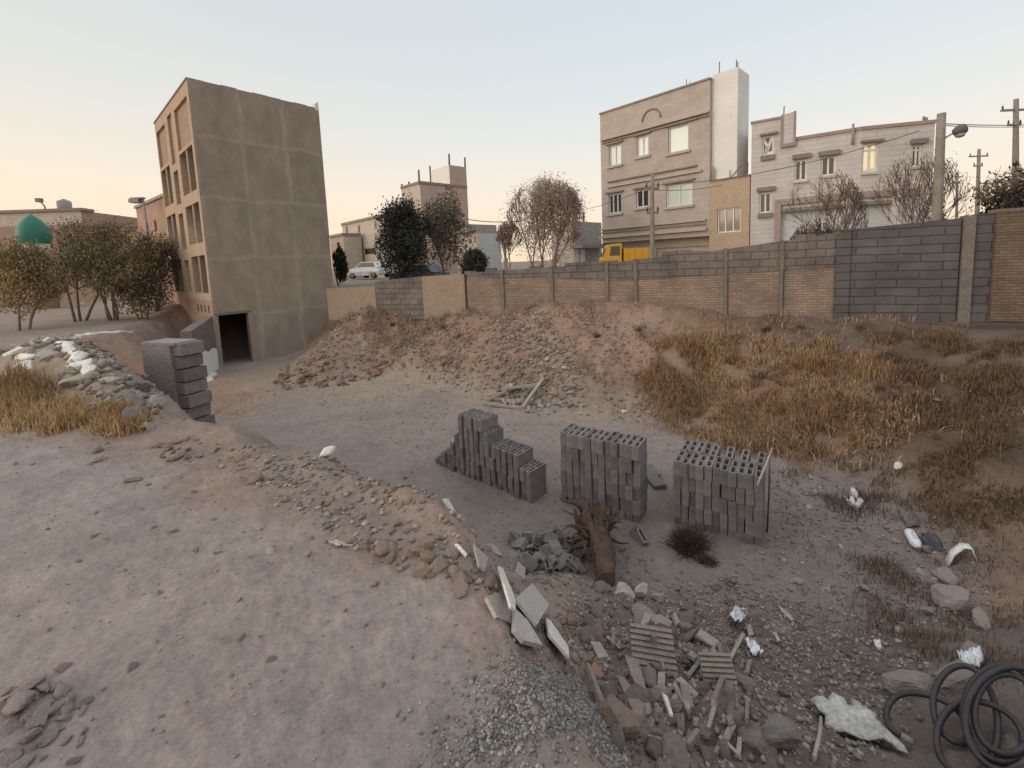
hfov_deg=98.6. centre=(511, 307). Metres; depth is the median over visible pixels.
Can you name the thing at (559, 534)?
concrete block
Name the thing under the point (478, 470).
concrete block
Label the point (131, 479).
dirt clod
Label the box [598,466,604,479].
concrete block
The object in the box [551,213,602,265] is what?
garage block
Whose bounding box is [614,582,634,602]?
rubble stone
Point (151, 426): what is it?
rubble stone
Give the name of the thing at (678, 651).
rubble chunk
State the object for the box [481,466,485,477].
concrete block
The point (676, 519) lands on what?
concrete block
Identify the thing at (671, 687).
splinter
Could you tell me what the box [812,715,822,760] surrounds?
batten
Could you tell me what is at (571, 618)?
dirt clod
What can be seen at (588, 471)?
concrete block
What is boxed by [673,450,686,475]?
concrete block
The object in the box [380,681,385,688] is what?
dirt clod
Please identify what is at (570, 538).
concrete block
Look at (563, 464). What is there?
concrete block
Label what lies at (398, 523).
dirt clod
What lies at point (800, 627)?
stone chip
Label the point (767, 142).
window
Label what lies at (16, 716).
dirt clod
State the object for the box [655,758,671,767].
stone chip
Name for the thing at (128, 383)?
rubble stone
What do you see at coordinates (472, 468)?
concrete block
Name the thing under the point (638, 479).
concrete block
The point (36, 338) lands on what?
rubble stone
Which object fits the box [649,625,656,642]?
splinter
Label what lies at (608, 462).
concrete block
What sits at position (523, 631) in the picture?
tile shard
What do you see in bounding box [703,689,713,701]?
rubble chunk
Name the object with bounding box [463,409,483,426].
concrete block
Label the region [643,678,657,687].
stone chip
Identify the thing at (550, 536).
concrete block
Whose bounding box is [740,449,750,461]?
concrete block
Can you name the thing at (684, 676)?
stone chip
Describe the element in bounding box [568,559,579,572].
concrete block
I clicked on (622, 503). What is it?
concrete block
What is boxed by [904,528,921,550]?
plastic jug
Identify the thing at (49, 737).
dirt clod
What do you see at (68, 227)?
bare tree
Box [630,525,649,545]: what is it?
concrete block
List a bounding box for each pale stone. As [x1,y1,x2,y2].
[790,577,803,584]
[820,586,830,592]
[859,584,868,590]
[892,537,902,542]
[894,626,902,632]
[915,567,925,575]
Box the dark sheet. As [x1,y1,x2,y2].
[921,531,945,551]
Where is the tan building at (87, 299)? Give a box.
[75,224,138,304]
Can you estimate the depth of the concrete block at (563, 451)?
6.58 m
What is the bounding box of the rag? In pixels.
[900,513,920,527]
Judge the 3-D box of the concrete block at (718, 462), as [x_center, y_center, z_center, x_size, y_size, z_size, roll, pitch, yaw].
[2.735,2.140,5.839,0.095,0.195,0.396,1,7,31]
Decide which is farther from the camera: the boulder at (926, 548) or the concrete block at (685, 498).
the concrete block at (685, 498)
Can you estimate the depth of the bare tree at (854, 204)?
14.53 m
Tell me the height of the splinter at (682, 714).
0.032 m
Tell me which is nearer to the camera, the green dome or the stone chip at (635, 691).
the stone chip at (635, 691)
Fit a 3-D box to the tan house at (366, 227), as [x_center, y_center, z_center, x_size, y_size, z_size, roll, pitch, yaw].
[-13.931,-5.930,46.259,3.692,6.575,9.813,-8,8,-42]
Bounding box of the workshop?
[454,224,501,273]
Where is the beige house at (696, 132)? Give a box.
[599,60,748,256]
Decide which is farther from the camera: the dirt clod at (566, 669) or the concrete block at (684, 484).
the concrete block at (684, 484)
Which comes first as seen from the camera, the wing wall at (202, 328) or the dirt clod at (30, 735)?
the dirt clod at (30, 735)
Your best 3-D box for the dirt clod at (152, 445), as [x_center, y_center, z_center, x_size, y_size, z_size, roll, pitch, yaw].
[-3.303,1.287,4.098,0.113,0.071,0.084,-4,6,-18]
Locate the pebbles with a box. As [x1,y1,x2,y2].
[1,301,1009,767]
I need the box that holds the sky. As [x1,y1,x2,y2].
[0,0,1023,261]
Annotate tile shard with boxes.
[443,498,455,511]
[454,544,466,557]
[473,544,487,571]
[489,543,502,556]
[498,566,515,610]
[511,609,541,647]
[514,561,525,580]
[545,618,568,659]
[662,693,672,716]
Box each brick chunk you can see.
[285,373,291,378]
[297,375,305,381]
[303,372,312,377]
[312,354,319,360]
[315,380,323,385]
[316,354,323,359]
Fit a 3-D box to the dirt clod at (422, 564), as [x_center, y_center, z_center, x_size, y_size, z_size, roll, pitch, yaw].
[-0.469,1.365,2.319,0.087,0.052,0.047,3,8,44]
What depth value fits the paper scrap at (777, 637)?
3.64 m
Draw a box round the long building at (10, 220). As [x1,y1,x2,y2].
[0,208,137,306]
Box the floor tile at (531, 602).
[515,583,548,626]
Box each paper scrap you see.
[328,539,352,546]
[727,605,747,624]
[745,637,763,657]
[769,632,780,642]
[873,638,882,650]
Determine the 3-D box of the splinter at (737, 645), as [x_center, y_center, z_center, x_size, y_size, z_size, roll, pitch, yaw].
[1.686,2.532,3.303,0.029,0.341,0.661,2,7,35]
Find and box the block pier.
[141,338,215,423]
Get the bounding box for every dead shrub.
[633,324,644,332]
[723,351,745,365]
[746,363,771,380]
[760,322,770,332]
[792,323,806,328]
[852,322,864,330]
[859,413,879,429]
[866,379,889,392]
[915,340,931,351]
[927,431,946,440]
[973,348,998,359]
[986,401,1003,414]
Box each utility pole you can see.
[646,174,658,257]
[931,112,967,220]
[953,172,963,218]
[969,149,988,213]
[1000,98,1023,202]
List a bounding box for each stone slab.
[484,591,511,625]
[590,641,608,659]
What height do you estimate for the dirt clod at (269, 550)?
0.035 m
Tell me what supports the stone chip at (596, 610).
on the ground at (124, 710)
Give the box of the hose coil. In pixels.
[883,662,1023,767]
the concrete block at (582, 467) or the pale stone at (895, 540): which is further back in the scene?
the concrete block at (582, 467)
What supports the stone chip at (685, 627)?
on the ground at (124, 710)
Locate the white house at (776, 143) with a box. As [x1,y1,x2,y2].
[750,106,936,245]
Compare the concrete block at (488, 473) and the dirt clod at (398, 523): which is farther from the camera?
the concrete block at (488, 473)
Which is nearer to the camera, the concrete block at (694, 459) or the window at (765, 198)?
the concrete block at (694, 459)
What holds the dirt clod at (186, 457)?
on the ground at (124, 710)
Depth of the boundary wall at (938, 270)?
11.76 m
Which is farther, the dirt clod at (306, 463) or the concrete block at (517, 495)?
the concrete block at (517, 495)
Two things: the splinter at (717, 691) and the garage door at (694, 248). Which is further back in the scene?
the garage door at (694, 248)
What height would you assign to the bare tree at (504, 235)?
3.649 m
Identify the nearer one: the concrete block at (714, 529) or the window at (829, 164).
the concrete block at (714, 529)
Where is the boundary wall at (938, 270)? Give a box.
[326,213,994,322]
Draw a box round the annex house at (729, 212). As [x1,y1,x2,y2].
[709,162,750,250]
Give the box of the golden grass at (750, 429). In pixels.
[610,306,1023,505]
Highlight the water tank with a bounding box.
[56,199,71,207]
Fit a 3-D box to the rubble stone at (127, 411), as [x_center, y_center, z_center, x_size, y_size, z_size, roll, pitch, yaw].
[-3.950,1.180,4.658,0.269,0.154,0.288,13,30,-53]
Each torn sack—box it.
[810,692,908,754]
[956,645,982,667]
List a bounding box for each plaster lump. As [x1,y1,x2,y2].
[319,446,335,456]
[893,461,902,469]
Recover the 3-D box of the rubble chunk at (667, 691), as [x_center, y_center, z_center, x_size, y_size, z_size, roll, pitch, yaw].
[0.811,2.089,2.394,0.117,0.064,0.069,13,14,-6]
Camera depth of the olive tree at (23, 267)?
16.35 m
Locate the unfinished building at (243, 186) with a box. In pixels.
[153,77,333,366]
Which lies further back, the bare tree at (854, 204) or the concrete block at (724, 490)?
the bare tree at (854, 204)
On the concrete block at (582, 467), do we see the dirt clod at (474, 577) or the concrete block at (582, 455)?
the concrete block at (582, 455)
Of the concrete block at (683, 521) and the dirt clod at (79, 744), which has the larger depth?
the concrete block at (683, 521)
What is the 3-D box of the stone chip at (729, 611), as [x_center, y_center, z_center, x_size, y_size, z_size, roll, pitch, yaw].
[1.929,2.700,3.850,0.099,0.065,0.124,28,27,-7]
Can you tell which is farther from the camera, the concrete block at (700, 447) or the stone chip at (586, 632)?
the concrete block at (700, 447)
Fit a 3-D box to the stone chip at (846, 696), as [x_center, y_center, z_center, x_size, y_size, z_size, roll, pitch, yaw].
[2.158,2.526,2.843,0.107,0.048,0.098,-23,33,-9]
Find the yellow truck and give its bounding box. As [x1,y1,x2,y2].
[599,243,649,261]
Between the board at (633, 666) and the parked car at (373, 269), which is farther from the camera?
the parked car at (373, 269)
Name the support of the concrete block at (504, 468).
on the concrete block at (504, 479)
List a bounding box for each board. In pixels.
[585,663,603,705]
[616,675,654,726]
[625,656,650,706]
[680,682,693,713]
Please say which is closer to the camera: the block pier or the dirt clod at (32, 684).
the dirt clod at (32, 684)
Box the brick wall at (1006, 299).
[988,207,1023,320]
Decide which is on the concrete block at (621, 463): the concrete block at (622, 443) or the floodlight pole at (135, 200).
the concrete block at (622, 443)
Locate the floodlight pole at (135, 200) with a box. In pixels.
[128,197,148,235]
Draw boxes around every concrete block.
[435,455,440,463]
[441,448,449,462]
[447,452,451,463]
[450,442,455,454]
[450,465,456,471]
[451,455,455,465]
[454,432,458,445]
[455,446,458,455]
[455,456,459,467]
[457,408,476,425]
[458,425,463,436]
[458,436,464,448]
[459,448,465,458]
[460,458,465,469]
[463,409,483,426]
[463,426,468,438]
[464,438,468,449]
[465,449,470,460]
[465,460,470,471]
[465,471,470,477]
[467,411,486,429]
[468,429,473,440]
[469,440,473,451]
[470,451,475,462]
[470,462,475,474]
[473,412,492,430]
[473,430,479,441]
[473,441,479,453]
[474,464,481,476]
[475,453,479,464]
[476,475,481,481]
[477,413,497,431]
[479,424,499,442]
[479,442,483,454]
[480,454,485,465]
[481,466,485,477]
[483,426,502,445]
[484,438,503,457]
[485,457,489,467]
[485,467,490,480]
[486,480,491,486]
[489,457,496,470]
[491,438,510,458]
[491,470,497,482]
[492,482,497,487]
[496,440,515,460]
[496,460,500,472]
[497,472,501,483]
[501,442,520,462]
[501,462,508,475]
[501,474,508,487]
[507,443,526,464]
[507,531,520,541]
[508,464,513,476]
[508,476,513,489]
[508,531,515,542]
[510,537,528,551]
[513,445,532,467]
[513,458,533,479]
[514,478,521,491]
[514,491,521,498]
[516,558,529,572]
[519,459,539,481]
[521,481,525,492]
[521,492,526,499]
[521,553,537,571]
[522,531,532,542]
[525,462,545,484]
[526,476,545,497]
[526,543,539,550]
[527,487,546,503]
[532,551,544,570]
[534,534,543,545]
[534,550,546,568]
[539,546,550,555]
[542,528,557,536]
[542,532,561,544]
[543,554,559,572]
[545,558,553,570]
[548,540,561,548]
[550,525,563,536]
[551,548,564,557]
[554,548,566,561]
[555,531,563,543]
[557,561,567,571]
[560,423,576,444]
[560,457,566,470]
[560,469,566,482]
[561,444,565,457]
[561,482,567,495]
[561,494,567,502]
[565,553,577,561]
[566,425,580,447]
[566,447,571,460]
[566,460,572,472]
[566,472,573,485]
[566,535,579,542]
[566,555,575,569]
[567,485,573,498]
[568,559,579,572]
[569,547,580,555]
[572,426,586,448]
[572,448,579,462]
[573,462,579,473]
[573,473,579,486]
[574,487,580,498]
[575,552,585,560]
[576,559,585,573]
[578,427,593,449]
[579,449,584,461]
[579,461,584,474]
[579,474,584,487]
[580,487,585,499]
[584,429,599,451]
[585,451,591,464]
[585,464,591,477]
[585,477,592,491]
[586,491,592,500]
[591,430,606,452]
[591,452,597,465]
[592,465,597,478]
[593,478,598,491]
[593,491,598,501]
[596,431,611,454]
[598,453,604,466]
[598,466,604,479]
[598,479,605,493]
[598,493,605,503]
[604,431,619,454]
[605,454,611,467]
[605,467,611,480]
[606,480,611,494]
[606,494,611,506]
[610,433,625,457]
[611,456,618,469]
[611,469,618,484]
[611,483,618,496]
[612,496,619,510]
[612,509,618,517]
[618,433,632,457]
[618,457,624,471]
[619,471,625,485]
[619,485,624,498]
[619,510,625,519]
[620,498,625,511]
[625,434,639,458]
[625,458,632,473]
[625,485,632,500]
[626,473,632,486]
[626,500,632,513]
[626,512,632,521]
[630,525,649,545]
[632,436,646,460]
[633,451,646,472]
[633,464,646,486]
[633,475,647,500]
[633,490,646,515]
[633,504,646,522]
[647,464,660,477]
[647,473,666,489]
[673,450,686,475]
[673,474,680,489]
[673,489,681,504]
[673,504,680,517]
[674,517,680,524]
[680,439,692,451]
[680,452,692,477]
[681,477,688,491]
[681,502,688,518]
[681,518,688,526]
[682,490,688,505]
[688,440,698,452]
[688,452,700,478]
[689,478,695,491]
[689,491,695,505]
[689,505,695,520]
[689,520,696,528]
[695,441,705,453]
[695,454,707,480]
[695,508,703,523]
[696,480,702,494]
[696,493,703,510]
[696,522,703,531]
[703,442,712,454]
[703,480,712,496]
[703,495,711,510]
[704,455,715,481]
[704,509,711,525]
[704,524,711,531]
[708,444,720,455]
[711,481,720,497]
[711,526,718,534]
[712,495,720,512]
[712,511,718,526]
[713,456,723,482]
[719,497,728,514]
[719,513,728,529]
[719,528,727,535]
[720,458,731,485]
[721,484,727,498]
[725,446,734,459]
[727,459,740,487]
[727,487,735,500]
[728,500,736,517]
[728,516,736,531]
[728,530,735,538]
[736,487,745,504]
[736,530,744,541]
[737,461,747,488]
[737,499,745,518]
[737,517,744,532]
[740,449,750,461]
[744,501,753,520]
[744,535,752,544]
[745,461,755,489]
[745,517,753,535]
[746,489,753,505]
[753,514,763,538]
[753,525,763,545]
[754,463,763,492]
[754,481,764,507]
[754,502,763,523]
[756,451,766,474]
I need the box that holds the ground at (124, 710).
[0,260,1023,767]
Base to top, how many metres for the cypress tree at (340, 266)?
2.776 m
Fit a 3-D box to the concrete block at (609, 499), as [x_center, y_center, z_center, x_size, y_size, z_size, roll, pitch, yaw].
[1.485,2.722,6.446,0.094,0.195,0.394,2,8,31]
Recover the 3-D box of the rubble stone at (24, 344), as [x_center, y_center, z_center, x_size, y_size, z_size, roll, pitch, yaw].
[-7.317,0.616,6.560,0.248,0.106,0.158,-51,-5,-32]
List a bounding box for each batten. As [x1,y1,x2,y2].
[756,447,772,485]
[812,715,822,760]
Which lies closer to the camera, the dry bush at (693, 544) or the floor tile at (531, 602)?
the floor tile at (531, 602)
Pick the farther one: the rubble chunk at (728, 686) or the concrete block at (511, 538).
the concrete block at (511, 538)
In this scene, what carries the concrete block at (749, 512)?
on the concrete block at (749, 527)
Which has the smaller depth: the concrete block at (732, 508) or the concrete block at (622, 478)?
the concrete block at (732, 508)
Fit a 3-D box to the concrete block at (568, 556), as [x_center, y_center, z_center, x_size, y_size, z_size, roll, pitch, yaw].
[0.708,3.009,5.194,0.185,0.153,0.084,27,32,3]
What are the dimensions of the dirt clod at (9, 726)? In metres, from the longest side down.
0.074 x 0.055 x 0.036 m
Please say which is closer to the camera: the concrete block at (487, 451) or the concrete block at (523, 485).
the concrete block at (523, 485)
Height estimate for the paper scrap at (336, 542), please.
0.031 m
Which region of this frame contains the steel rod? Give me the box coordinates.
[766,450,770,531]
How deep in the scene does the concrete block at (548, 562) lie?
4.71 m
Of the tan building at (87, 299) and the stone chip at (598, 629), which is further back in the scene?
the tan building at (87, 299)
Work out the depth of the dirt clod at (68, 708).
1.62 m
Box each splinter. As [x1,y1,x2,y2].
[606,635,621,650]
[611,628,614,646]
[641,612,651,624]
[644,702,650,716]
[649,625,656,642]
[658,672,664,692]
[660,661,665,672]
[670,677,677,691]
[671,612,679,626]
[673,682,690,712]
[675,718,682,730]
[677,676,698,699]
[680,711,684,733]
[686,648,708,678]
[686,727,699,750]
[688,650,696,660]
[696,629,719,648]
[706,705,716,729]
[711,675,724,705]
[713,742,719,756]
[716,642,721,652]
[718,734,739,755]
[722,725,735,741]
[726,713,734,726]
[730,633,744,658]
[735,685,737,707]
[735,737,741,759]
[745,659,751,676]
[745,699,748,723]
[746,624,753,636]
[777,605,796,621]
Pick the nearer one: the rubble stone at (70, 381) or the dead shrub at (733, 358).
the rubble stone at (70, 381)
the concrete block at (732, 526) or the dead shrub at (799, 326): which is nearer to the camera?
the concrete block at (732, 526)
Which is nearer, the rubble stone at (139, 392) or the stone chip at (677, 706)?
the stone chip at (677, 706)
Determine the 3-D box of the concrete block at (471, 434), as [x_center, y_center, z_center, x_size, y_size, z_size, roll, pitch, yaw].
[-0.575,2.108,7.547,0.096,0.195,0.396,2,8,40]
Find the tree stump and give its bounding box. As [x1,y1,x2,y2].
[560,496,632,585]
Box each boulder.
[412,542,433,555]
[451,550,459,560]
[597,694,642,740]
[879,669,933,697]
[919,606,935,614]
[921,544,931,553]
[930,566,958,584]
[931,583,973,614]
[934,658,973,696]
[959,640,985,662]
[972,606,992,629]
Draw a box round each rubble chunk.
[617,694,623,702]
[642,663,656,680]
[647,726,662,736]
[649,661,665,673]
[652,706,662,716]
[653,683,671,696]
[659,710,665,718]
[675,649,682,654]
[684,708,694,717]
[686,642,693,650]
[693,720,698,726]
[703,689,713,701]
[717,739,731,761]
[721,679,734,692]
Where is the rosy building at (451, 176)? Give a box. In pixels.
[400,154,468,272]
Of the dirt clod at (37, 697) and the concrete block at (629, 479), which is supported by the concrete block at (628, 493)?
the concrete block at (629, 479)
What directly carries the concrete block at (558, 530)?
on the ground at (124, 710)
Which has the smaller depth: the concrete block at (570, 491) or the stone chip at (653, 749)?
the stone chip at (653, 749)
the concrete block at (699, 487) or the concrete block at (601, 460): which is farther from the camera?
the concrete block at (601, 460)
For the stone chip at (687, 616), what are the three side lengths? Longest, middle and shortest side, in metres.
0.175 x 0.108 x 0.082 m
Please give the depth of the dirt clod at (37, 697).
1.68 m
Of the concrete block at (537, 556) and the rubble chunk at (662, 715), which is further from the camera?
the concrete block at (537, 556)
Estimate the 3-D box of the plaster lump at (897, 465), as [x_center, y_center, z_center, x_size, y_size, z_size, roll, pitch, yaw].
[5.689,2.322,6.485,0.100,0.132,0.094,14,-3,-29]
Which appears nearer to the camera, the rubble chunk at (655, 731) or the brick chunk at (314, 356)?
the rubble chunk at (655, 731)
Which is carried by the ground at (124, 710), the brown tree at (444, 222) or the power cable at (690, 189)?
the brown tree at (444, 222)
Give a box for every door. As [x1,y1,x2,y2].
[573,249,578,261]
[580,249,584,261]
[657,245,708,256]
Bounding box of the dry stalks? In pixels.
[316,298,974,415]
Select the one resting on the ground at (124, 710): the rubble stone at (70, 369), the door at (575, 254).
the rubble stone at (70, 369)
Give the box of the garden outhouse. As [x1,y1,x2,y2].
[329,233,363,278]
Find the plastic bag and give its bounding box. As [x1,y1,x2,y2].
[844,487,863,509]
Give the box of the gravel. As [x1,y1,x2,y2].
[387,618,650,767]
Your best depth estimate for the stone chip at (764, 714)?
2.25 m
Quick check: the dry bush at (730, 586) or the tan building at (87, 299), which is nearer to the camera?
the dry bush at (730, 586)
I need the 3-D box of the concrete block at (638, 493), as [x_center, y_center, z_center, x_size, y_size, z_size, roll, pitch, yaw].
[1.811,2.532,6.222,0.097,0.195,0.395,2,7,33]
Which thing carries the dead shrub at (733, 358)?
on the ground at (124, 710)
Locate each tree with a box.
[0,236,75,330]
[43,215,106,321]
[52,210,168,320]
[104,269,175,319]
[122,229,181,310]
[332,242,348,284]
[368,192,435,278]
[420,185,475,274]
[494,217,524,269]
[497,170,593,267]
[781,170,868,235]
[869,143,975,224]
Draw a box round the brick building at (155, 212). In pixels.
[134,193,175,300]
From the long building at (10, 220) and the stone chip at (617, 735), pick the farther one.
the long building at (10, 220)
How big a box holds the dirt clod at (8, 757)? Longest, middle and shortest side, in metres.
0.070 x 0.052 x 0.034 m
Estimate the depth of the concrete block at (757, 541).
5.50 m
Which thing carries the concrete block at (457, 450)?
on the concrete block at (457, 459)
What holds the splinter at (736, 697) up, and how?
on the ground at (124, 710)
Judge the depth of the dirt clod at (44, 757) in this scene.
1.47 m
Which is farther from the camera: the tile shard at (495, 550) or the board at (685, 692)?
the tile shard at (495, 550)
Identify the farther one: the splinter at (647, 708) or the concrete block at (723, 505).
the concrete block at (723, 505)
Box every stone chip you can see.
[578,625,597,645]
[583,614,597,625]
[590,624,603,636]
[591,601,609,618]
[594,580,612,592]
[600,681,619,697]
[603,632,611,638]
[606,620,616,628]
[607,598,615,602]
[608,609,618,617]
[609,723,624,753]
[616,592,626,600]
[622,602,628,609]
[623,683,649,708]
[624,581,632,589]
[631,753,639,764]
[633,616,641,623]
[635,592,644,599]
[638,726,648,741]
[639,715,648,729]
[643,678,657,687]
[643,736,662,760]
[646,603,656,610]
[646,688,662,703]
[653,601,665,611]
[655,607,660,613]
[655,623,677,640]
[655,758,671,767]
[661,698,683,713]
[661,731,688,767]
[666,594,683,601]
[666,713,680,724]
[671,673,688,686]
[673,638,677,648]
[676,620,693,632]
[678,610,694,623]
[679,654,693,669]
[680,604,698,609]
[681,629,695,642]
[687,601,696,606]
[694,680,710,696]
[697,745,716,763]
[700,724,710,739]
[702,614,712,621]
[710,585,718,591]
[710,680,716,687]
[712,690,735,710]
[721,638,730,646]
[725,591,734,601]
[725,598,733,604]
[726,702,744,722]
[727,609,735,619]
[731,690,740,703]
[735,672,755,695]
[736,720,777,755]
[749,614,763,626]
[758,708,770,719]
[761,630,776,643]
[778,688,790,696]
[797,624,805,630]
[798,663,816,674]
[811,639,820,649]
[815,680,829,688]
[837,690,855,703]
[845,652,855,657]
[857,646,869,654]
[864,700,874,706]
[873,667,885,673]
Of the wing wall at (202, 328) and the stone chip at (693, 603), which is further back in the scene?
the wing wall at (202, 328)
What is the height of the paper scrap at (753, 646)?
0.144 m
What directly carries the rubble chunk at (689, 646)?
on the ground at (124, 710)
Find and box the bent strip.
[944,543,977,566]
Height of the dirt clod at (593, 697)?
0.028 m
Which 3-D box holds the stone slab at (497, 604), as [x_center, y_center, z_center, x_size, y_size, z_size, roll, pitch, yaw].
[-0.045,1.414,2.087,0.128,0.160,0.237,0,6,22]
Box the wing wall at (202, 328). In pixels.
[180,316,218,372]
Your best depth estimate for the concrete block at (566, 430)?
6.58 m
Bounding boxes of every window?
[364,247,375,255]
[609,193,621,213]
[610,144,620,165]
[637,135,648,156]
[637,189,648,207]
[667,182,691,206]
[669,124,687,152]
[718,207,740,232]
[759,192,771,212]
[762,135,773,155]
[794,159,806,180]
[820,156,835,175]
[862,143,877,172]
[911,145,921,166]
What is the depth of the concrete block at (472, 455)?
7.44 m
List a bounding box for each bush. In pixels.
[457,247,489,273]
[657,519,717,566]
[687,551,720,570]
[713,574,742,593]
[786,218,842,240]
[965,160,1023,213]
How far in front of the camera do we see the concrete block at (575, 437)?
6.45 m
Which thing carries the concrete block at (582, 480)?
on the concrete block at (583, 491)
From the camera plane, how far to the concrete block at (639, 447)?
6.04 m
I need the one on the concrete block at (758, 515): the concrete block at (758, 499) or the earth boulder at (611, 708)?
the concrete block at (758, 499)
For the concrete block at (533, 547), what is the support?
on the ground at (124, 710)
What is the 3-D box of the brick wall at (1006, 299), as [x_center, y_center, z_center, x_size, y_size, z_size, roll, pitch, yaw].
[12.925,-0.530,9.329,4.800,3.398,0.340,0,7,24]
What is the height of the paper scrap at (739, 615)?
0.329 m
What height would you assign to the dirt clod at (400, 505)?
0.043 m
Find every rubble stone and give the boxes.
[0,348,13,353]
[9,342,29,353]
[10,347,35,358]
[29,335,40,342]
[36,349,58,361]
[50,346,61,350]
[57,375,84,387]
[66,367,74,373]
[83,371,100,377]
[91,383,103,392]
[99,376,122,383]
[114,389,135,397]
[122,393,145,405]
[122,406,150,418]
[123,380,139,387]
[130,389,141,394]
[136,381,153,391]
[145,402,158,407]
[146,394,165,408]
[147,422,155,431]
[544,365,551,371]
[567,382,575,388]
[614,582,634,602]
[632,603,654,621]
[634,582,647,595]
[650,614,672,626]
[651,593,664,603]
[762,714,801,750]
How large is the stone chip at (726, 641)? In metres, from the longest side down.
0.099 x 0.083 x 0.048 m
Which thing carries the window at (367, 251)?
in the tan house at (366, 227)
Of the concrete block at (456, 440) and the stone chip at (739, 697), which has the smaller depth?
the stone chip at (739, 697)
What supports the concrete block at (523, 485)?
on the concrete block at (524, 496)
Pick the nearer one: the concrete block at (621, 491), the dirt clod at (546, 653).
the dirt clod at (546, 653)
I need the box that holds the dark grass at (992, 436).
[727,311,1023,690]
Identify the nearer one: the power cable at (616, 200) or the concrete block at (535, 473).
the concrete block at (535, 473)
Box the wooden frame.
[483,377,544,409]
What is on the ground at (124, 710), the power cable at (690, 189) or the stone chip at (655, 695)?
the stone chip at (655, 695)
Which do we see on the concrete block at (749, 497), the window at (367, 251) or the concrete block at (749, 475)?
the concrete block at (749, 475)
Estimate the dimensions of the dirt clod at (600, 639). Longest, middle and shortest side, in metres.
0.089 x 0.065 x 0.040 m
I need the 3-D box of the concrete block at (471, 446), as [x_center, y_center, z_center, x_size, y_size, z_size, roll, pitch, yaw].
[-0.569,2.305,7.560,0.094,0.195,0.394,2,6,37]
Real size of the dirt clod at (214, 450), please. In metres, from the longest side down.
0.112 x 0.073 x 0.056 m
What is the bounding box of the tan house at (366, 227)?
[341,214,419,277]
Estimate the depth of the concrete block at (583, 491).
6.49 m
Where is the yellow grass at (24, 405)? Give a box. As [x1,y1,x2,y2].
[0,354,276,441]
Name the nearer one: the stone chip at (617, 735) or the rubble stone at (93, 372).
the stone chip at (617, 735)
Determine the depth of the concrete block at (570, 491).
6.56 m
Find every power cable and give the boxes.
[584,189,644,209]
[661,131,918,184]
[663,185,721,190]
[946,123,1019,125]
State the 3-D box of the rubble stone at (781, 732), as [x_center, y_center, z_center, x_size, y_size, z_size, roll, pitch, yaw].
[1.235,1.972,2.045,0.192,0.124,0.104,-3,6,-4]
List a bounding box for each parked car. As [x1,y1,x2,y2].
[347,261,393,278]
[388,264,449,279]
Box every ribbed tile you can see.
[628,622,677,677]
[698,652,738,690]
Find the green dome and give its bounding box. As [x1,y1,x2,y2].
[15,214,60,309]
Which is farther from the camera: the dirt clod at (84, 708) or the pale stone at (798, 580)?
the pale stone at (798, 580)
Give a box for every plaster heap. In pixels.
[2,347,36,368]
[42,337,98,374]
[75,330,133,335]
[206,372,217,381]
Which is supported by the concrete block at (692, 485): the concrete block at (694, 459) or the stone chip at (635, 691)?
the concrete block at (694, 459)
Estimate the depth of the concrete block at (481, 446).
7.26 m
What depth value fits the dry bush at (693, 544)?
5.49 m
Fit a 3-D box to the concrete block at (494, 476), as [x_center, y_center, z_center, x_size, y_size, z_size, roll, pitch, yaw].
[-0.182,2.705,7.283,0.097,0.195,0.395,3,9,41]
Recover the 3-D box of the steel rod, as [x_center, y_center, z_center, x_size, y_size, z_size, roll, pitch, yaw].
[3.319,2.377,5.702,0.040,1.122,0.023,-2,6,0]
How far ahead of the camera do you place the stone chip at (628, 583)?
4.14 m
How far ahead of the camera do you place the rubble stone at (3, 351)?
6.62 m
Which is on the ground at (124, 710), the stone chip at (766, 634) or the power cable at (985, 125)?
the stone chip at (766, 634)
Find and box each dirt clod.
[0,686,12,696]
[0,701,5,713]
[0,718,23,736]
[0,748,23,767]
[1,690,36,716]
[2,675,47,700]
[4,714,19,721]
[7,753,35,767]
[17,727,42,743]
[19,718,24,724]
[25,701,52,730]
[33,690,41,700]
[35,680,49,692]
[35,735,44,745]
[38,726,59,747]
[40,754,47,760]
[48,691,76,718]
[49,681,61,690]
[49,726,65,731]
[52,682,70,700]
[53,662,73,672]
[54,697,69,715]
[55,713,72,720]
[60,702,75,714]
[60,735,72,745]
[65,755,83,764]
[75,696,94,707]
[75,741,83,747]
[78,704,88,716]
[78,733,85,741]
[123,476,142,482]
[126,661,138,672]
[148,442,160,448]
[156,442,170,447]
[170,453,183,461]
[179,435,189,442]
[184,455,191,459]
[208,447,218,453]
[234,452,249,461]
[238,633,245,641]
[246,471,264,484]
[265,546,274,554]
[265,655,276,663]
[282,496,290,501]
[299,460,311,467]
[332,506,340,509]
[348,537,356,543]
[360,482,371,493]
[363,544,370,551]
[375,539,392,556]
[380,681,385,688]
[383,550,395,564]
[388,540,399,556]
[393,521,401,526]
[397,501,403,509]
[407,542,423,554]
[407,652,413,657]
[414,565,432,578]
[416,561,428,568]
[419,550,436,563]
[426,572,434,578]
[429,557,447,574]
[448,565,459,575]
[452,568,465,581]
[453,574,467,598]
[466,572,475,578]
[470,574,479,581]
[482,573,495,589]
[541,648,549,657]
[561,630,568,638]
[561,666,569,674]
[567,614,575,625]
[570,656,577,663]
[570,665,575,672]
[580,668,589,683]
[582,654,588,661]
[590,691,596,701]
[591,663,601,679]
[596,635,605,648]

